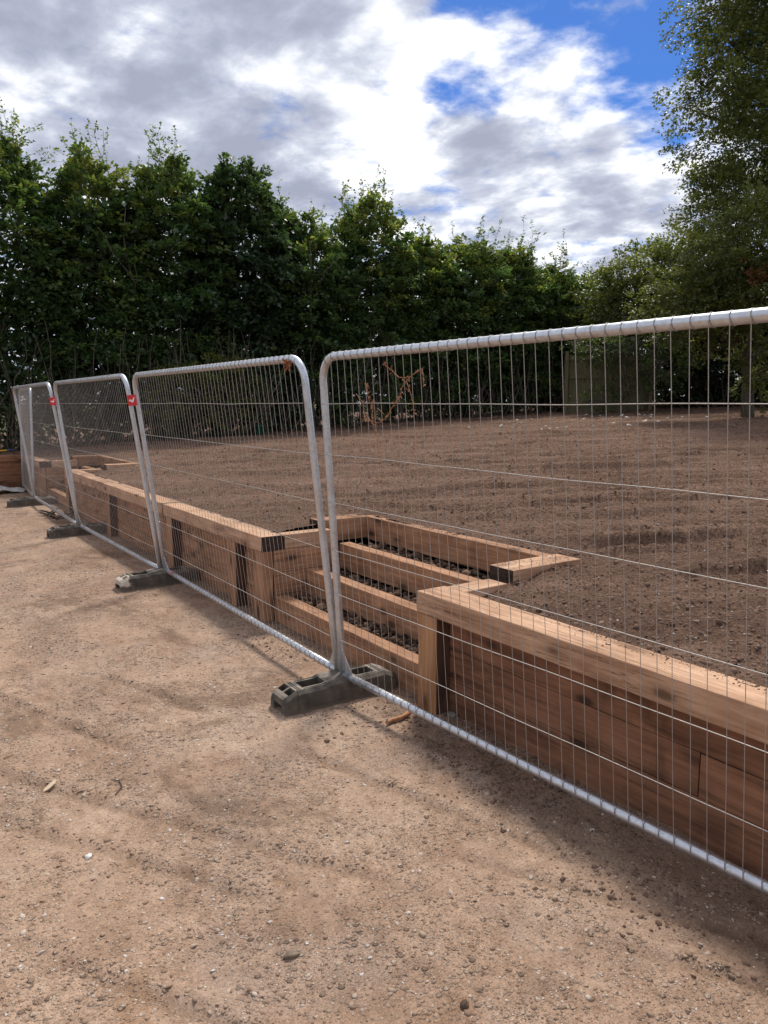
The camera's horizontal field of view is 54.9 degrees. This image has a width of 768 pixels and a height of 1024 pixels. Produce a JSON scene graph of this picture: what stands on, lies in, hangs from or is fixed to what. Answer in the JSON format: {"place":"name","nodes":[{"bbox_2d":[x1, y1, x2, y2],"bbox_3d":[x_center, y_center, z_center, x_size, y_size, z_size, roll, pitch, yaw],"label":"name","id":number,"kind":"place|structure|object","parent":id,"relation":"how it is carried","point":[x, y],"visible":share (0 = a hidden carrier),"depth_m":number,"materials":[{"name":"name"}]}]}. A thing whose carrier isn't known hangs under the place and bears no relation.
{"place":"outdoors","nodes":[
{"label":"outdoors","id":0,"kind":"place"},
{"bbox_2d":[0,404,489,631],"bbox_3d":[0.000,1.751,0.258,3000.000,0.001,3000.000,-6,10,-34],"label":"field","id":1,"kind":"structure","parent":0,"point":[365,541],"depth_m":9.36,"materials":[{"name":"brown soil"}]},
{"bbox_2d":[0,482,767,1023],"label":"ground","id":2,"kind":"structure","parent":0,"point":[252,764],"depth_m":2.79,"materials":[{"name":"brown soil"}]},
{"bbox_2d":[0,455,21,490],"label":"sleeper wall","id":3,"kind":"structure","parent":2,"relation":"on","point":[10,471],"depth_m":14.49,"materials":[{"name":"brown wood"}]},
{"bbox_2d":[0,446,18,451],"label":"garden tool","id":4,"kind":"object","parent":3,"relation":"on","point":[9,449],"visible":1,"depth_m":14.60,"materials":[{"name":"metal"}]},
{"bbox_2d":[0,485,25,491],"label":"crumpled sheet","id":5,"kind":"object","parent":2,"relation":"on","point":[15,489],"visible":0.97,"depth_m":14.13,"materials":[{"name":"white plastic"}]},
{"bbox_2d":[18,388,34,495],"bbox_3d":[-6.469,-1.260,13.378,0.108,1.940,2.456,-5,10,-29],"label":"fence","id":6,"kind":"object","parent":2,"relation":"on","point":[23,469],"visible":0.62,"depth_m":12.99,"materials":[{"name":"metal"}]},
{"bbox_2d":[7,496,56,507],"bbox_3d":[-5.883,-0.180,12.363,0.741,0.152,0.210,-6,10,-36],"label":"fence block","id":7,"kind":"object","parent":2,"relation":"on","point":[22,502],"depth_m":12.24,"materials":[{"name":"concrete"}]},
{"bbox_2d":[23,455,50,495],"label":"sleeper wall","id":8,"kind":"structure","parent":2,"relation":"on","point":[36,465],"depth_m":13.22,"materials":[{"name":"brown wood"}]},
{"bbox_2d":[12,382,77,523],"bbox_3d":[-5.015,-0.882,10.812,0.305,1.942,3.461,-6,10,-33],"label":"fence","id":9,"kind":"object","parent":2,"relation":"on","point":[57,425],"visible":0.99,"depth_m":10.45,"materials":[{"name":"metal"}]},
{"bbox_2d":[43,780,55,791],"bbox_3d":[-1.490,1.222,3.296,0.023,0.023,0.082,3,9,19],"label":"wood chip","id":10,"kind":"object","parent":2,"relation":"on","point":[49,786],"visible":1,"depth_m":3.29,"materials":[{"name":"beige wood"}]},
{"bbox_2d":[37,507,80,519],"bbox_3d":[-4.759,0.021,10.903,0.614,0.125,1.258,-6,10,-34],"label":"twig heap","id":11,"kind":"object","parent":2,"relation":"on","point":[51,514],"visible":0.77,"depth_m":10.99,"materials":[{"name":"wood"}]},
{"bbox_2d":[47,522,106,538],"bbox_3d":[-3.945,0.230,9.556,0.741,0.152,0.210,-6,10,-36],"label":"fence block","id":12,"kind":"object","parent":2,"relation":"on","point":[69,530],"depth_m":9.44,"materials":[{"name":"concrete"}]},
{"bbox_2d":[84,853,91,859],"bbox_3d":[-1.112,1.296,2.781,0.028,0.018,0.030,-6,10,-34],"label":"stone","id":13,"kind":"object","parent":2,"relation":"on","point":[88,856],"visible":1,"depth_m":2.77,"materials":[{"name":"white stone"}]},
{"bbox_2d":[45,455,138,507],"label":"timber steps","id":14,"kind":"structure","parent":2,"relation":"on","point":[78,463],"depth_m":13.27,"materials":[{"name":"brown wood"}]},
{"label":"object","id":15,"kind":"structure","parent":14,"relation":"on","visible":0},
{"bbox_2d":[55,467,103,491],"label":"gravel","id":16,"kind":"structure","parent":15,"relation":"on","point":[63,489],"depth_m":13.19,"materials":[{"name":"grey gravel"}]},
{"bbox_2d":[115,566,199,591],"bbox_3d":[-2.127,0.618,6.957,0.741,0.152,0.210,-6,10,-35],"label":"fence block","id":17,"kind":"object","parent":2,"relation":"on","point":[147,578],"depth_m":6.85,"materials":[{"name":"concrete"}]},
{"bbox_2d":[49,373,162,567],"bbox_3d":[-3.127,-0.483,8.104,0.309,1.942,3.177,-6,10,-35],"label":"fence","id":18,"kind":"object","parent":17,"relation":"in","point":[55,400],"visible":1,"depth_m":7.71,"materials":[{"name":"metal"}]},
{"bbox_2d":[64,469,283,621],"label":"sleeper wall","id":19,"kind":"structure","parent":2,"relation":"on","point":[250,552],"depth_m":7.04,"materials":[{"name":"brown wood"}]},
{"bbox_2d":[283,950,299,958],"bbox_3d":[-0.286,1.370,2.286,0.050,0.023,0.031,-6,10,-34],"label":"stone","id":20,"kind":"object","parent":2,"relation":"on","point":[290,954],"visible":1,"depth_m":2.28,"materials":[{"name":"beige stone"}]},
{"bbox_2d":[271,663,396,716],"bbox_3d":[-0.282,1.020,4.312,0.741,0.152,0.210,-5,10,-33],"label":"fence block","id":21,"kind":"object","parent":2,"relation":"on","point":[322,690],"depth_m":4.20,"materials":[{"name":"concrete"}]},
{"bbox_2d":[127,355,338,670],"bbox_3d":[-1.262,-0.100,5.496,0.325,1.942,3.254,-6,10,-34],"label":"fence","id":22,"kind":"object","parent":21,"relation":"in","point":[333,662],"visible":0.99,"depth_m":4.91,"materials":[{"name":"metal"}]},
{"bbox_2d":[282,358,291,370],"bbox_3d":[-0.543,-0.823,4.129,0.063,0.083,0.047,1,8,4],"label":"dead leaf","id":23,"kind":"object","parent":22,"relation":"attached to","point":[287,364],"visible":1,"depth_m":4.13,"materials":[{"name":"orange plant"}]},
{"bbox_2d":[319,307,767,894],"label":"fence","id":24,"kind":"object","parent":21,"relation":"in","point":[751,317],"visible":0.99,"depth_m":2.89,"materials":[{"name":"metal"}]},
{"bbox_2d":[356,362,425,475],"bbox_3d":[0.027,-0.420,3.521,0.061,0.595,0.548,-5,10,-32],"label":"dried weed","id":25,"kind":"object","parent":24,"relation":"hanging from","point":[372,420],"visible":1,"depth_m":3.55,"materials":[{"name":"brown plant"}]},
{"bbox_2d":[0,510,767,1023],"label":"gravel grit","id":26,"kind":"object","parent":2,"relation":"on","point":[358,930],"visible":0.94,"depth_m":2.66,"materials":[{"name":"beige gravel"}]},
{"bbox_2d":[0,514,767,1023],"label":"gravel stones","id":27,"kind":"object","parent":2,"relation":"on","point":[390,990],"visible":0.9,"depth_m":2.55,"materials":[{"name":"grey gravel"}]},
{"bbox_2d":[386,711,410,724],"bbox_3d":[0.074,1.111,3.989,0.176,0.032,0.035,-7,11,-39],"label":"stick","id":28,"kind":"object","parent":2,"relation":"on","point":[400,717],"visible":0.95,"depth_m":3.98,"materials":[{"name":"brown wood"}]},
{"bbox_2d":[419,931,425,936],"bbox_3d":[0.124,1.359,2.380,0.017,0.015,0.027,-6,10,-34],"label":"stone","id":29,"kind":"object","parent":2,"relation":"on","point":[422,934],"visible":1,"depth_m":2.37,"materials":[{"name":"beige stone"}]},
{"bbox_2d":[272,514,580,694],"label":"timber steps","id":30,"kind":"structure","parent":2,"relation":"on","point":[482,557],"depth_m":5.37,"materials":[{"name":"brown wood"}]},
{"bbox_2d":[309,545,489,643],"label":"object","id":31,"kind":"structure","parent":30,"relation":"in","point":[347,615],"depth_m":5.47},
{"bbox_2d":[291,541,489,653],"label":"gravel","id":32,"kind":"structure","parent":31,"relation":"on","point":[400,641],"depth_m":5.36,"materials":[{"name":"grey gravel"}]},
{"bbox_2d":[447,711,456,717],"bbox_3d":[0.370,1.103,4.020,0.055,0.031,0.065,-6,10,-34],"label":"concrete lump","id":33,"kind":"object","parent":2,"relation":"on","point":[451,714],"visible":0.99,"depth_m":4.00,"materials":[{"name":"grey concrete"}]},
{"bbox_2d":[460,999,468,1008],"bbox_3d":[0.227,1.400,2.100,0.029,0.021,0.026,-6,10,-34],"label":"clod","id":34,"kind":"object","parent":2,"relation":"on","point":[464,1004],"visible":1,"depth_m":2.09,"materials":[{"name":"soil"}]},
{"bbox_2d":[221,620,767,1004],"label":"earth clods","id":35,"kind":"object","parent":2,"relation":"on","point":[635,874],"visible":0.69,"depth_m":3.26,"materials":[{"name":"soil"}]},
{"bbox_2d":[552,894,557,899],"bbox_3d":[0.591,1.332,2.555,0.022,0.017,0.030,2,9,15],"label":"stone","id":36,"kind":"object","parent":2,"relation":"on","point":[554,896],"visible":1,"depth_m":2.55,"materials":[{"name":"beige stone"}]},
{"bbox_2d":[417,586,767,879],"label":"sleeper wall","id":37,"kind":"structure","parent":2,"relation":"on","point":[726,697],"depth_m":3.12,"materials":[{"name":"brown wood"}]},
{"bbox_2d":[0,398,767,687],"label":"soil","id":38,"kind":"structure","parent":0,"point":[696,434],"depth_m":7.43,"materials":[{"name":"brown soil"}]},
{"bbox_2d":[0,196,46,452],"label":"hedge tree","id":39,"kind":"object","parent":38,"relation":"on","point":[4,278],"visible":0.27,"depth_m":15.98,"materials":[{"name":"green plant"}]},
{"bbox_2d":[0,97,153,452],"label":"hedge tree","id":40,"kind":"object","parent":38,"relation":"on","point":[16,172],"visible":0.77,"depth_m":16.01,"materials":[{"name":"green plant"}]},
{"bbox_2d":[1,118,212,449],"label":"hedge tree","id":41,"kind":"object","parent":38,"relation":"on","point":[76,173],"visible":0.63,"depth_m":16.71,"materials":[{"name":"green plant"}]},
{"bbox_2d":[75,121,271,444],"bbox_3d":[-5.240,-5.490,18.212,5.061,7.621,3.446,-6,10,-34],"label":"hedge tree","id":42,"kind":"object","parent":38,"relation":"on","point":[172,184],"visible":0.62,"depth_m":17.46,"materials":[{"name":"green plant"}]},
{"bbox_2d":[114,328,267,442],"bbox_3d":[-4.637,-2.944,17.646,3.576,2.844,2.310,-6,10,-34],"label":"bush","id":43,"kind":"object","parent":38,"relation":"on","point":[177,382],"visible":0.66,"depth_m":17.29,"materials":[{"name":"green plant"}]},
{"bbox_2d":[167,327,284,437],"bbox_3d":[-3.882,-3.134,18.147,2.929,2.831,2.064,-13,15,-56],"label":"bush","id":44,"kind":"object","parent":38,"relation":"on","point":[245,428],"visible":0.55,"depth_m":18.05,"materials":[{"name":"green plant"}]},
{"bbox_2d":[165,151,333,435],"bbox_3d":[-3.635,-5.495,19.384,4.482,7.289,3.459,-6,10,-34],"label":"hedge tree","id":45,"kind":"object","parent":38,"relation":"on","point":[263,220],"visible":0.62,"depth_m":18.52,"materials":[{"name":"green plant"}]},
{"bbox_2d":[253,425,264,434],"bbox_3d":[-3.181,-2.073,18.780,0.330,0.270,0.330,-6,10,-34],"label":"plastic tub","id":46,"kind":"object","parent":38,"relation":"on","point":[260,428],"visible":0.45,"depth_m":18.66,"materials":[{"name":"teal plastic"}]},
{"bbox_2d":[0,411,566,454],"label":"leaf litter","id":47,"kind":"object","parent":38,"relation":"on","point":[274,433],"visible":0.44,"depth_m":19.43,"materials":[{"name":"brown plant"}]},
{"bbox_2d":[232,179,398,432],"bbox_3d":[-2.029,-5.426,20.461,5.145,6.726,3.615,-6,10,-34],"label":"hedge tree","id":48,"kind":"object","parent":38,"relation":"on","point":[332,262],"visible":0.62,"depth_m":19.79,"materials":[{"name":"green plant"}]},
{"bbox_2d":[300,165,448,425],"bbox_3d":[-0.704,-6.048,21.547,5.138,7.498,3.618,-6,10,-34],"label":"hedge tree","id":49,"kind":"object","parent":38,"relation":"on","point":[349,230],"visible":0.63,"depth_m":20.94,"materials":[{"name":"green plant"}]},
{"bbox_2d":[358,204,497,421],"bbox_3d":[1.253,-6.050,22.776,4.963,6.774,3.629,-6,10,-34],"label":"hedge tree","id":50,"kind":"object","parent":38,"relation":"on","point":[434,257],"visible":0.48,"depth_m":22.21,"materials":[{"name":"green plant"}]},
{"bbox_2d":[414,215,543,419],"bbox_3d":[2.373,-6.187,23.776,5.673,6.676,3.552,-6,10,-34],"label":"hedge tree","id":51,"kind":"object","parent":38,"relation":"on","point":[480,258],"visible":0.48,"depth_m":23.21,"materials":[{"name":"green plant"}]},
{"bbox_2d":[465,215,574,416],"bbox_3d":[4.457,-6.407,24.963,4.724,6.622,3.461,-6,10,-34],"label":"hedge tree","id":52,"kind":"object","parent":38,"relation":"on","point":[524,274],"visible":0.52,"depth_m":24.20,"materials":[{"name":"green plant"}]},
{"bbox_2d":[500,229,599,411],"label":"hedge tree","id":53,"kind":"object","parent":38,"relation":"on","point":[564,282],"visible":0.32,"depth_m":25.10,"materials":[{"name":"green plant"}]},
{"bbox_2d":[373,515,765,692],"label":"soil specks","id":54,"kind":"object","parent":38,"relation":"on","point":[667,658],"visible":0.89,"depth_m":3.29,"materials":[{"name":"brown soil"}]},
{"bbox_2d":[468,414,707,428],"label":"chalk pebbles","id":55,"kind":"object","parent":38,"relation":"on","point":[621,415],"visible":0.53,"depth_m":18.30,"materials":[{"name":"stone"}]},
{"bbox_2d":[553,255,638,396],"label":"hedge tree","id":56,"kind":"object","parent":38,"relation":"on","point":[586,286],"visible":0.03,"depth_m":26.42,"materials":[{"name":"green plant"}]},
{"bbox_2d":[564,351,653,413],"bbox_3d":[7.171,-4.008,23.592,2.795,2.200,0.172,1,8,4],"label":"board fence","id":57,"kind":"object","parent":38,"relation":"on","point":[571,371],"visible":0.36,"depth_m":23.64,"materials":[{"name":"wood"}]},
{"bbox_2d":[559,326,704,415],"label":"sapling","id":58,"kind":"object","parent":38,"relation":"on","point":[615,348],"visible":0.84,"depth_m":22.04,"materials":[{"name":"green plant"}]},
{"bbox_2d":[563,216,743,407],"bbox_3d":[9.565,-6.386,24.536,7.018,6.801,4.793,-6,10,-34],"label":"elder tree","id":59,"kind":"object","parent":38,"relation":"on","point":[614,294],"visible":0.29,"depth_m":23.44,"materials":[{"name":"green plant"}]},
{"bbox_2d":[637,332,738,407],"bbox_3d":[11.042,-6.119,25.889,5.601,5.328,3.793,-6,10,-34],"label":"evergreen bush","id":60,"kind":"object","parent":38,"relation":"on","point":[699,392],"visible":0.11,"depth_m":25.03,"materials":[{"name":"green plant"}]},
{"bbox_2d":[622,173,767,416],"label":"hawthorn tree","id":61,"kind":"object","parent":38,"relation":"on","point":[733,267],"visible":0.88,"depth_m":17.07,"materials":[{"name":"green plant"}]},
{"bbox_2d":[649,0,767,257],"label":"tall tree","id":62,"kind":"object","parent":38,"relation":"on","point":[743,24],"visible":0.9,"depth_m":18.02,"materials":[{"name":"green plant"}]},
{"bbox_2d":[664,274,767,407],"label":"evergreen bush","id":63,"kind":"object","parent":38,"relation":"on","point":[714,399],"visible":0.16,"depth_m":24.08,"materials":[{"name":"green plant"}]},
{"bbox_2d":[701,293,767,407],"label":"evergreen bush","id":64,"kind":"object","parent":38,"relation":"on","point":[734,383],"visible":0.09,"depth_m":23.72,"materials":[{"name":"green plant"}]},
{"bbox_2d":[735,304,767,405],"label":"evergreen bush","id":65,"kind":"object","parent":38,"relation":"on","point":[766,384],"visible":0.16,"depth_m":22.98,"materials":[{"name":"green plant"}]},
{"bbox_2d":[0,0,767,402],"label":"sky","id":66,"kind":"structure","parent":0,"point":[542,111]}
]}

